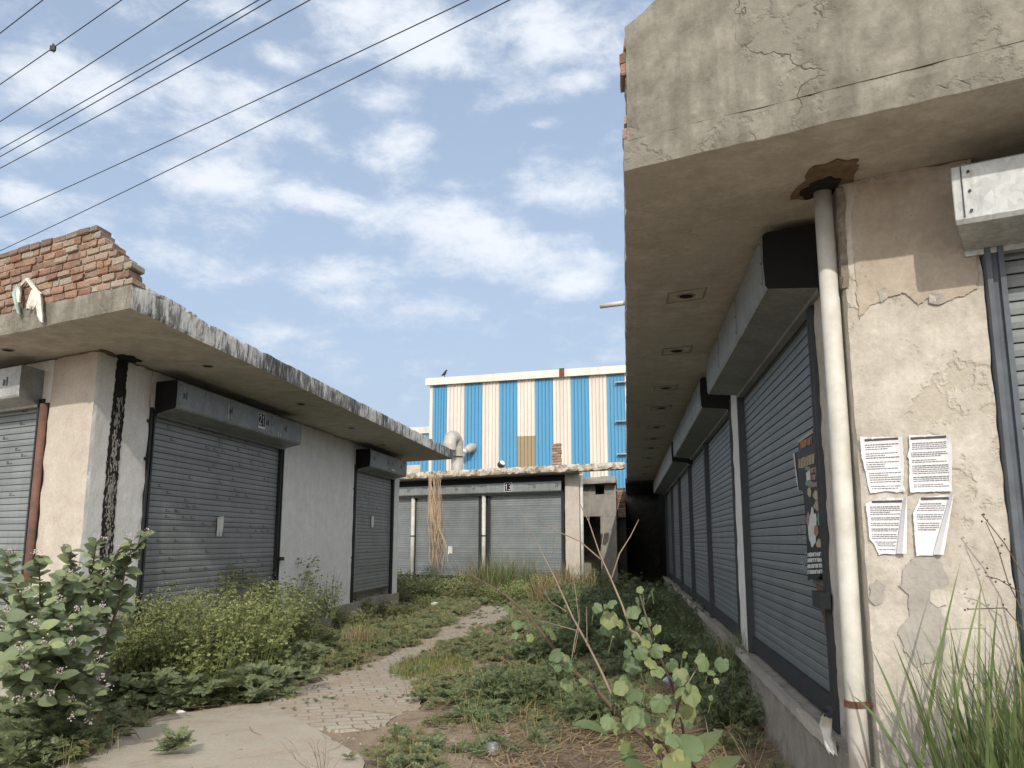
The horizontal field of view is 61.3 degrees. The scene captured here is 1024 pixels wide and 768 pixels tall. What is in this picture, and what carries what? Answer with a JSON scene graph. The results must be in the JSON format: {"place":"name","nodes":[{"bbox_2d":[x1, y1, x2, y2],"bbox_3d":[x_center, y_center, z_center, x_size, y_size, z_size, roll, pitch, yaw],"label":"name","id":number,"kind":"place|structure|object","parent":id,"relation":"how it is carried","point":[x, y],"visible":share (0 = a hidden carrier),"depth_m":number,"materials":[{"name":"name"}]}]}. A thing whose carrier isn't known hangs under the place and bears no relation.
{"place":"outdoors","nodes":[
{"label":"outdoors","id":0,"kind":"place"},
{"bbox_2d":[0,0,121,84],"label":"power line","id":1,"kind":"object","parent":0,"point":[52,47],"visible":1,"depth_m":15.07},
{"bbox_2d":[0,0,188,121],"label":"power line","id":2,"kind":"object","parent":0,"point":[97,58],"visible":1,"depth_m":14.69,"materials":[{"name":"rubber"}]},
{"bbox_2d":[0,0,258,148],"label":"power line","id":3,"kind":"object","parent":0,"point":[136,70],"visible":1,"depth_m":14.47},
{"bbox_2d":[0,0,270,156],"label":"power line","id":4,"kind":"object","parent":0,"point":[143,74],"visible":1,"depth_m":14.01,"materials":[{"name":"rubber"}]},
{"bbox_2d":[0,0,309,168],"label":"power line","id":5,"kind":"object","parent":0,"point":[163,80],"visible":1,"depth_m":13.99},
{"bbox_2d":[0,0,468,217],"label":"power line","id":6,"kind":"object","parent":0,"point":[255,100],"visible":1,"depth_m":13.76,"materials":[{"name":"rubber"}]},
{"bbox_2d":[0,0,509,250],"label":"power line","id":7,"kind":"object","parent":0,"point":[282,113],"visible":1,"depth_m":13.44,"materials":[{"name":"black rubber"}]},
{"bbox_2d":[0,0,652,426],"label":"sky","id":8,"kind":"structure","parent":0,"point":[455,205],"materials":[{"name":"blue"}]},
{"bbox_2d":[252,605,509,735],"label":"path","id":9,"kind":"structure","parent":0,"point":[355,682],"depth_m":8.49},
{"bbox_2d":[386,651,481,680],"bbox_3d":[-0.928,3.352,10.294,1.144,0.159,2.136,0,-10,0],"label":"grass patch","id":10,"kind":"object","parent":9,"relation":"on","point":[435,665],"visible":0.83,"depth_m":10.30,"materials":[{"name":"plant"}]},
{"bbox_2d":[0,582,787,767],"bbox_3d":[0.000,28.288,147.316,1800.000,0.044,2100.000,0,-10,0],"label":"ground","id":11,"kind":"structure","parent":0,"point":[366,735],"depth_m":6.77,"materials":[{"name":"soil"}]},
{"bbox_2d":[0,730,48,767],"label":"lobed weed","id":12,"kind":"object","parent":11,"relation":"on","point":[4,735],"visible":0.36,"depth_m":5.84,"materials":[{"name":"green plant"}]},
{"bbox_2d":[0,716,50,744],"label":"lobed weed","id":13,"kind":"object","parent":11,"relation":"on","point":[4,722],"visible":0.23,"depth_m":6.21,"materials":[{"name":"green plant"}]},
{"bbox_2d":[0,732,71,767],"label":"lobed weed","id":14,"kind":"object","parent":11,"relation":"on","point":[24,759],"visible":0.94,"depth_m":5.74,"materials":[{"name":"green plant"}]},
{"bbox_2d":[0,707,93,748],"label":"lobed weed","id":15,"kind":"object","parent":11,"relation":"on","point":[58,720],"visible":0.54,"depth_m":6.16,"materials":[{"name":"green plant"}]},
{"bbox_2d":[40,720,99,744],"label":"lobed weed","id":16,"kind":"object","parent":11,"relation":"on","point":[73,726],"visible":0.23,"depth_m":6.29,"materials":[{"name":"green plant"}]},
{"bbox_2d":[18,697,128,722],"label":"lobed weed","id":17,"kind":"object","parent":11,"relation":"on","point":[36,712],"visible":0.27,"depth_m":6.74,"materials":[{"name":"green plant"}]},
{"bbox_2d":[0,528,154,724],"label":"milkweed shrub","id":18,"kind":"object","parent":11,"relation":"on","point":[46,663],"visible":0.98,"depth_m":6.06,"materials":[{"name":"green plant"}]},
{"bbox_2d":[100,673,154,709],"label":"lobed weed","id":19,"kind":"object","parent":11,"relation":"on","point":[122,686],"visible":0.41,"depth_m":7.97,"materials":[{"name":"green plant"}]},
{"bbox_2d":[85,593,175,696],"bbox_3d":[-3.856,2.591,8.467,1.004,1.091,1.010,-1,-10,3],"label":"bushy weed","id":20,"kind":"object","parent":11,"relation":"on","point":[127,663],"visible":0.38,"depth_m":8.39,"materials":[{"name":"green plant"}]},
{"bbox_2d":[116,679,187,707],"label":"lobed weed","id":21,"kind":"object","parent":11,"relation":"on","point":[139,685],"visible":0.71,"depth_m":7.89,"materials":[{"name":"green plant"}]},
{"bbox_2d":[116,581,192,678],"bbox_3d":[-3.800,2.581,8.862,1.042,1.238,1.080,1,-10,-5],"label":"bushy weed","id":22,"kind":"object","parent":11,"relation":"on","point":[159,601],"visible":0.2,"depth_m":8.79,"materials":[{"name":"green plant"}]},
{"bbox_2d":[117,591,223,678],"bbox_3d":[-3.350,2.625,8.654,1.010,1.091,1.004,-4,-11,22],"label":"bushy weed","id":23,"kind":"object","parent":11,"relation":"on","point":[164,655],"visible":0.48,"depth_m":8.57,"materials":[{"name":"green plant"}]},
{"bbox_2d":[136,666,225,714],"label":"lobed weed","id":24,"kind":"object","parent":11,"relation":"on","point":[167,675],"visible":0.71,"depth_m":7.95,"materials":[{"name":"green plant"}]},
{"bbox_2d":[168,677,223,710],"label":"lobed weed","id":25,"kind":"object","parent":11,"relation":"on","point":[190,702],"visible":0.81,"depth_m":7.84,"materials":[{"name":"green plant"}]},
{"bbox_2d":[163,588,243,671],"bbox_3d":[-3.451,2.756,9.379,1.004,1.091,1.010,-3,-11,15],"label":"bushy weed","id":26,"kind":"object","parent":11,"relation":"on","point":[191,603],"visible":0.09,"depth_m":9.42,"materials":[{"name":"green plant"}]},
{"bbox_2d":[54,702,364,767],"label":"concrete apron","id":27,"kind":"object","parent":11,"relation":"on","point":[213,749],"visible":0.89,"depth_m":6.43,"materials":[{"name":"beige concrete"}]},
{"bbox_2d":[149,725,196,751],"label":"lobed weed","id":28,"kind":"object","parent":27,"relation":"on","point":[179,741],"visible":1,"depth_m":6.07,"materials":[{"name":"green plant"}]},
{"bbox_2d":[159,599,271,697],"bbox_3d":[-3.019,2.683,8.633,1.028,1.048,1.140,-1,-10,7],"label":"bushy weed","id":29,"kind":"object","parent":11,"relation":"on","point":[205,670],"visible":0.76,"depth_m":8.53,"materials":[{"name":"green plant"}]},
{"bbox_2d":[181,666,257,703],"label":"lobed weed","id":30,"kind":"object","parent":11,"relation":"on","point":[233,690],"visible":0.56,"depth_m":8.14,"materials":[{"name":"green plant"}]},
{"bbox_2d":[0,225,452,703],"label":"shop block","id":31,"kind":"structure","parent":11,"relation":"on","point":[131,404],"depth_m":9.23,"materials":[{"name":"paint"}]},
{"bbox_2d":[12,277,44,321],"bbox_3d":[-4.205,-0.721,7.519,0.544,0.449,0.071,-6,-12,30],"label":"hanging rag","id":32,"kind":"object","parent":31,"relation":"hanging from","point":[36,299],"visible":1,"depth_m":7.50,"materials":[{"name":"white fabric"}]},
{"bbox_2d":[193,598,276,672],"bbox_3d":[-3.153,2.889,9.632,0.967,0.986,1.072,-3,-11,18],"label":"bushy weed","id":33,"kind":"object","parent":11,"relation":"on","point":[239,626],"visible":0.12,"depth_m":9.58,"materials":[{"name":"green plant"}]},
{"bbox_2d":[212,564,278,646],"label":"bushy weed","id":34,"kind":"object","parent":11,"relation":"on","point":[236,575],"visible":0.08,"depth_m":10.82,"materials":[{"name":"green plant"}]},
{"bbox_2d":[221,674,281,703],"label":"lobed weed","id":35,"kind":"object","parent":11,"relation":"on","point":[262,690],"visible":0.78,"depth_m":8.15,"materials":[{"name":"green plant"}]},
{"bbox_2d":[202,575,306,672],"bbox_3d":[-2.760,2.637,9.168,1.042,1.238,1.080,5,-11,-26],"label":"bushy weed","id":36,"kind":"object","parent":11,"relation":"on","point":[254,655],"visible":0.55,"depth_m":9.12,"materials":[{"name":"green plant"}]},
{"bbox_2d":[224,659,294,683],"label":"lobed weed","id":37,"kind":"object","parent":11,"relation":"on","point":[284,675],"visible":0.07,"depth_m":8.56,"materials":[{"name":"green plant"}]},
{"bbox_2d":[222,573,316,650],"bbox_3d":[-3.172,3.022,10.922,1.209,1.233,1.341,-8,-13,37],"label":"bushy weed","id":38,"kind":"object","parent":11,"relation":"on","point":[259,584],"visible":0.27,"depth_m":10.90,"materials":[{"name":"green plant"}]},
{"bbox_2d":[227,660,326,698],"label":"lobed weed","id":39,"kind":"object","parent":11,"relation":"on","point":[265,670],"visible":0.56,"depth_m":8.50,"materials":[{"name":"green plant"}]},
{"bbox_2d":[250,650,323,684],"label":"lobed weed","id":40,"kind":"object","parent":11,"relation":"on","point":[294,663],"visible":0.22,"depth_m":9.31,"materials":[{"name":"green plant"}]},
{"bbox_2d":[257,641,319,659],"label":"lobed weed","id":41,"kind":"object","parent":11,"relation":"on","point":[310,649],"visible":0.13,"depth_m":10.46,"materials":[{"name":"green plant"}]},
{"bbox_2d":[257,566,330,647],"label":"bushy weed","id":42,"kind":"object","parent":11,"relation":"on","point":[301,629],"visible":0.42,"depth_m":11.79,"materials":[{"name":"green plant"}]},
{"bbox_2d":[288,555,322,607],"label":"bushy weed","id":43,"kind":"object","parent":11,"relation":"on","point":[306,578],"visible":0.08,"depth_m":13.25,"materials":[{"name":"green plant"}]},
{"bbox_2d":[292,641,334,659],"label":"lobed weed","id":44,"kind":"object","parent":11,"relation":"on","point":[323,650],"visible":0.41,"depth_m":10.63,"materials":[{"name":"green plant"}]},
{"bbox_2d":[309,633,342,651],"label":"lobed weed","id":45,"kind":"object","parent":11,"relation":"on","point":[329,639],"visible":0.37,"depth_m":11.48,"materials":[{"name":"green plant"}]},
{"bbox_2d":[314,569,345,620],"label":"thin shrub","id":46,"kind":"object","parent":11,"relation":"on","point":[333,605],"visible":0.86,"depth_m":13.66,"materials":[{"name":"green plant"}]},
{"bbox_2d":[331,608,370,628],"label":"bushy weed","id":47,"kind":"object","parent":11,"relation":"on","point":[352,619],"visible":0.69,"depth_m":14.66,"materials":[{"name":"green plant"}]},
{"bbox_2d":[340,618,387,642],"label":"grass tussock","id":48,"kind":"object","parent":11,"relation":"on","point":[353,634],"depth_m":12.47,"materials":[{"name":"plant"}]},
{"bbox_2d":[374,597,403,615],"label":"bushy weed","id":49,"kind":"object","parent":11,"relation":"on","point":[384,607],"visible":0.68,"depth_m":17.11,"materials":[{"name":"green plant"}]},
{"bbox_2d":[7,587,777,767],"bbox_3d":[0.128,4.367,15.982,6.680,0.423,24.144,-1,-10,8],"label":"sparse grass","id":50,"kind":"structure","parent":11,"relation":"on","point":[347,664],"depth_m":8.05,"materials":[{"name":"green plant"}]},
{"bbox_2d":[0,586,785,767],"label":"weeds","id":51,"kind":"object","parent":11,"relation":"on","point":[383,750],"visible":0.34,"depth_m":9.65,"materials":[{"name":"green plant"}]},
{"bbox_2d":[40,604,795,767],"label":"dry straw","id":52,"kind":"object","parent":11,"relation":"on","point":[540,746],"visible":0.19,"depth_m":6.26,"materials":[{"name":"beige plant"}]},
{"bbox_2d":[398,576,452,600],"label":"bushy weed","id":53,"kind":"object","parent":11,"relation":"on","point":[424,590],"visible":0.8,"depth_m":21.61,"materials":[{"name":"green plant"}]},
{"bbox_2d":[420,571,471,594],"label":"bushy weed","id":54,"kind":"object","parent":11,"relation":"on","point":[446,583],"visible":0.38,"depth_m":22.60,"materials":[{"name":"green plant"}]},
{"bbox_2d":[185,618,749,767],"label":"rubble","id":55,"kind":"object","parent":11,"relation":"on","point":[454,740],"visible":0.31,"depth_m":6.91,"materials":[{"name":"stone"}]},
{"bbox_2d":[448,579,487,598],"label":"bushy weed","id":56,"kind":"object","parent":11,"relation":"on","point":[468,588],"visible":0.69,"depth_m":21.14,"materials":[{"name":"green plant"}]},
{"bbox_2d":[447,551,505,588],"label":"grass tussock","id":57,"kind":"object","parent":11,"relation":"on","point":[472,572],"depth_m":23.32,"materials":[{"name":"plant"}]},
{"bbox_2d":[462,542,531,593],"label":"grass tussock","id":58,"kind":"object","parent":11,"relation":"on","point":[497,579],"depth_m":22.93,"materials":[{"name":"plant"}]},
{"bbox_2d":[461,663,542,707],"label":"leafy weed","id":59,"kind":"object","parent":11,"relation":"on","point":[487,679],"visible":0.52,"depth_m":8.12,"materials":[{"name":"green plant"}]},
{"bbox_2d":[490,582,530,600],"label":"bushy weed","id":60,"kind":"object","parent":11,"relation":"on","point":[514,591],"visible":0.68,"depth_m":20.53,"materials":[{"name":"green plant"}]},
{"bbox_2d":[397,462,624,582],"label":"shop block","id":61,"kind":"structure","parent":11,"relation":"on","point":[481,508],"depth_m":24.58,"materials":[{"name":"paint"}]},
{"bbox_2d":[424,475,447,576],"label":"dead vine","id":62,"kind":"object","parent":61,"relation":"hanging from","point":[436,509],"visible":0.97,"depth_m":24.65,"materials":[{"name":"beige plant"}]},
{"bbox_2d":[443,431,462,469],"bbox_3d":[-2.034,2.583,30.077,0.480,1.915,1.143,-4,-11,20],"label":"exhaust duct","id":63,"kind":"object","parent":61,"relation":"attached to","point":[453,440],"visible":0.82,"depth_m":30.15,"materials":[{"name":"metal"}]},
{"bbox_2d":[484,660,559,713],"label":"leafy weed","id":64,"kind":"object","parent":11,"relation":"on","point":[520,697],"visible":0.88,"depth_m":7.76,"materials":[{"name":"green plant"}]},
{"bbox_2d":[500,549,553,588],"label":"grass tussock","id":65,"kind":"object","parent":11,"relation":"on","point":[529,572],"depth_m":23.26,"materials":[{"name":"plant"}]},
{"bbox_2d":[507,573,554,597],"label":"bushy weed","id":66,"kind":"object","parent":11,"relation":"on","point":[524,582],"visible":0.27,"depth_m":22.12,"materials":[{"name":"green plant"}]},
{"bbox_2d":[506,623,572,664],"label":"leafy weed","id":67,"kind":"object","parent":11,"relation":"on","point":[556,644],"visible":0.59,"depth_m":10.51,"materials":[{"name":"green plant"}]},
{"bbox_2d":[514,672,582,712],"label":"leafy weed","id":68,"kind":"object","parent":11,"relation":"on","point":[554,690],"visible":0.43,"depth_m":7.83,"materials":[{"name":"green plant"}]},
{"bbox_2d":[513,566,586,601],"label":"grass tussock","id":69,"kind":"object","parent":11,"relation":"on","point":[534,592],"depth_m":19.93,"materials":[{"name":"plant"}]},
{"bbox_2d":[534,555,593,590],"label":"grass tussock","id":70,"kind":"object","parent":11,"relation":"on","point":[568,575],"depth_m":22.23,"materials":[{"name":"plant"}]},
{"bbox_2d":[535,582,593,620],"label":"leafy weed","id":71,"kind":"object","parent":11,"relation":"on","point":[553,594],"visible":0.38,"depth_m":15.38,"materials":[{"name":"green plant"}]},
{"bbox_2d":[540,653,591,681],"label":"leafy weed","id":72,"kind":"object","parent":11,"relation":"on","point":[584,673],"visible":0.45,"depth_m":8.84,"materials":[{"name":"green plant"}]},
{"bbox_2d":[541,619,597,659],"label":"leafy weed","id":73,"kind":"object","parent":11,"relation":"on","point":[569,634],"visible":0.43,"depth_m":11.29,"materials":[{"name":"green plant"}]},
{"bbox_2d":[552,610,596,644],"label":"leafy weed","id":74,"kind":"object","parent":11,"relation":"on","point":[581,626],"visible":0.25,"depth_m":12.25,"materials":[{"name":"green plant"}]},
{"bbox_2d":[547,583,606,620],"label":"leafy weed","id":75,"kind":"object","parent":11,"relation":"on","point":[582,595],"visible":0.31,"depth_m":15.30,"materials":[{"name":"green plant"}]},
{"bbox_2d":[544,691,615,731],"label":"leafy weed","id":76,"kind":"object","parent":11,"relation":"on","point":[566,714],"visible":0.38,"depth_m":7.14,"materials":[{"name":"green plant"}]},
{"bbox_2d":[550,562,614,588],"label":"grass tussock","id":77,"kind":"object","parent":11,"relation":"on","point":[590,577],"depth_m":22.59,"materials":[{"name":"plant"}]},
{"bbox_2d":[561,603,613,631],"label":"leafy weed","id":78,"kind":"object","parent":11,"relation":"on","point":[590,613],"visible":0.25,"depth_m":13.15,"materials":[{"name":"green plant"}]},
{"bbox_2d":[563,674,629,732],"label":"leafy weed","id":79,"kind":"object","parent":11,"relation":"on","point":[575,702],"visible":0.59,"depth_m":7.00,"materials":[{"name":"green plant"}]},
{"bbox_2d":[583,476,617,588],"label":"outhouse","id":80,"kind":"structure","parent":11,"relation":"on","point":[600,492],"depth_m":25.56,"materials":[{"name":"white paint"}]},
{"bbox_2d":[470,498,740,767],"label":"sapling","id":81,"kind":"object","parent":11,"relation":"on","point":[688,749],"visible":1,"depth_m":3.92,"materials":[{"name":"green plant"}]},
{"bbox_2d":[599,583,647,601],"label":"leafy weed","id":82,"kind":"object","parent":11,"relation":"on","point":[625,590],"visible":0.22,"depth_m":17.44,"materials":[{"name":"green plant"}]},
{"bbox_2d":[588,622,663,662],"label":"leafy weed","id":83,"kind":"object","parent":11,"relation":"on","point":[620,651],"visible":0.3,"depth_m":10.34,"materials":[{"name":"green plant"}]},
{"bbox_2d":[607,570,652,593],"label":"leafy weed","id":84,"kind":"object","parent":11,"relation":"on","point":[618,583],"visible":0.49,"depth_m":22.88,"materials":[{"name":"green plant"}]},
{"bbox_2d":[600,629,668,664],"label":"leafy weed","id":85,"kind":"object","parent":11,"relation":"on","point":[615,644],"visible":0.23,"depth_m":10.12,"materials":[{"name":"green plant"}]},
{"bbox_2d":[616,586,665,617],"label":"leafy weed","id":86,"kind":"object","parent":11,"relation":"on","point":[632,598],"visible":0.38,"depth_m":15.12,"materials":[{"name":"green plant"}]},
{"bbox_2d":[616,478,666,583],"bbox_3d":[4.444,5.146,29.474,1.946,3.400,7.910,-1,-10,7],"label":"covered passage","id":87,"kind":"object","parent":11,"relation":"on","point":[644,550],"visible":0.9,"depth_m":32.15,"materials":[{"name":"black concrete"}]},
{"bbox_2d":[640,619,688,655],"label":"leafy weed","id":88,"kind":"object","parent":11,"relation":"on","point":[668,642],"visible":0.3,"depth_m":10.77,"materials":[{"name":"green plant"}]},
{"bbox_2d":[652,613,707,647],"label":"leafy weed","id":89,"kind":"object","parent":11,"relation":"on","point":[694,629],"visible":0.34,"depth_m":11.76,"materials":[{"name":"green plant"}]},
{"bbox_2d":[657,598,707,632],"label":"leafy weed","id":90,"kind":"object","parent":11,"relation":"on","point":[695,616],"visible":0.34,"depth_m":12.85,"materials":[{"name":"green plant"}]},
{"bbox_2d":[669,625,718,671],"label":"leafy weed","id":91,"kind":"object","parent":11,"relation":"on","point":[683,647],"visible":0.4,"depth_m":9.96,"materials":[{"name":"green plant"}]},
{"bbox_2d":[684,635,737,691],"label":"leafy weed","id":92,"kind":"object","parent":11,"relation":"on","point":[695,646],"visible":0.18,"depth_m":8.83,"materials":[{"name":"green plant"}]},
{"bbox_2d":[675,618,750,688],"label":"grass tussock","id":93,"kind":"object","parent":11,"relation":"on","point":[731,651],"depth_m":8.29,"materials":[{"name":"plant"}]},
{"bbox_2d":[685,652,752,715],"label":"leafy weed","id":94,"kind":"object","parent":11,"relation":"on","point":[730,673],"visible":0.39,"depth_m":7.75,"materials":[{"name":"green plant"}]},
{"bbox_2d":[695,674,764,735],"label":"leafy weed","id":95,"kind":"object","parent":11,"relation":"on","point":[715,718],"visible":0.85,"depth_m":6.88,"materials":[{"name":"green plant"}]},
{"bbox_2d":[600,0,1023,767],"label":"shop block","id":96,"kind":"structure","parent":11,"relation":"on","point":[824,220],"depth_m":4.18,"materials":[{"name":"paint"}]},
{"bbox_2d":[793,430,821,579],"bbox_3d":[1.839,0.764,5.354,0.009,0.901,0.766,-1,-10,7],"label":"torn poster","id":97,"kind":"object","parent":96,"relation":"attached to","point":[804,462],"visible":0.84,"depth_m":5.30,"materials":[{"name":"paper"}]},
{"bbox_2d":[819,703,837,755],"bbox_3d":[1.569,1.696,4.274,0.050,0.238,0.266,-1,-10,8],"label":"tied rag","id":98,"kind":"object","parent":96,"relation":"attached to","point":[827,716],"visible":1,"depth_m":4.31,"materials":[{"name":"white fabric"}]},
{"bbox_2d":[860,436,905,492],"bbox_3d":[1.760,0.379,4.096,0.189,0.273,0.016,-6,-12,30],"label":"paper notice","id":99,"kind":"object","parent":96,"relation":"attached to","point":[883,460],"visible":1,"depth_m":4.10,"materials":[{"name":"white paper"}]},
{"bbox_2d":[866,497,906,554],"bbox_3d":[1.761,0.665,4.042,0.184,0.266,0.028,-8,-13,36],"label":"paper notice","id":100,"kind":"object","parent":96,"relation":"attached to","point":[887,520],"visible":1,"depth_m":4.05,"materials":[{"name":"white paper"}]},
{"bbox_2d":[908,435,952,492],"bbox_3d":[1.933,0.363,3.991,0.192,0.271,0.020,-6,-12,29],"label":"paper notice","id":101,"kind":"object","parent":96,"relation":"attached to","point":[930,457],"visible":1,"depth_m":4.00,"materials":[{"name":"white paper"}]},
{"bbox_2d":[913,494,953,555],"bbox_3d":[1.929,0.642,3.938,0.181,0.279,0.029,-6,-12,31],"label":"paper notice","id":102,"kind":"object","parent":96,"relation":"attached to","point":[931,518],"visible":1,"depth_m":3.95,"materials":[{"name":"white paper"}]},
{"bbox_2d":[851,565,1023,767],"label":"tall grass","id":103,"kind":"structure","parent":11,"relation":"on","point":[970,760],"depth_m":3.41,"materials":[{"name":"plant"}]},
{"bbox_2d":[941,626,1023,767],"bbox_3d":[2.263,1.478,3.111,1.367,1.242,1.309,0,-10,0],"label":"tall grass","id":104,"kind":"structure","parent":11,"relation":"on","point":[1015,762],"depth_m":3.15,"materials":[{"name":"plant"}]},
{"bbox_2d":[964,513,1023,630],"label":"dead weed","id":105,"kind":"object","parent":11,"relation":"on","point":[1004,581],"visible":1,"depth_m":3.66,"materials":[{"name":"brown plant"}]},
{"bbox_2d":[407,365,626,492],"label":"factory shed","id":106,"kind":"structure","parent":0,"point":[521,419],"depth_m":40.54,"materials":[{"name":"metal"}]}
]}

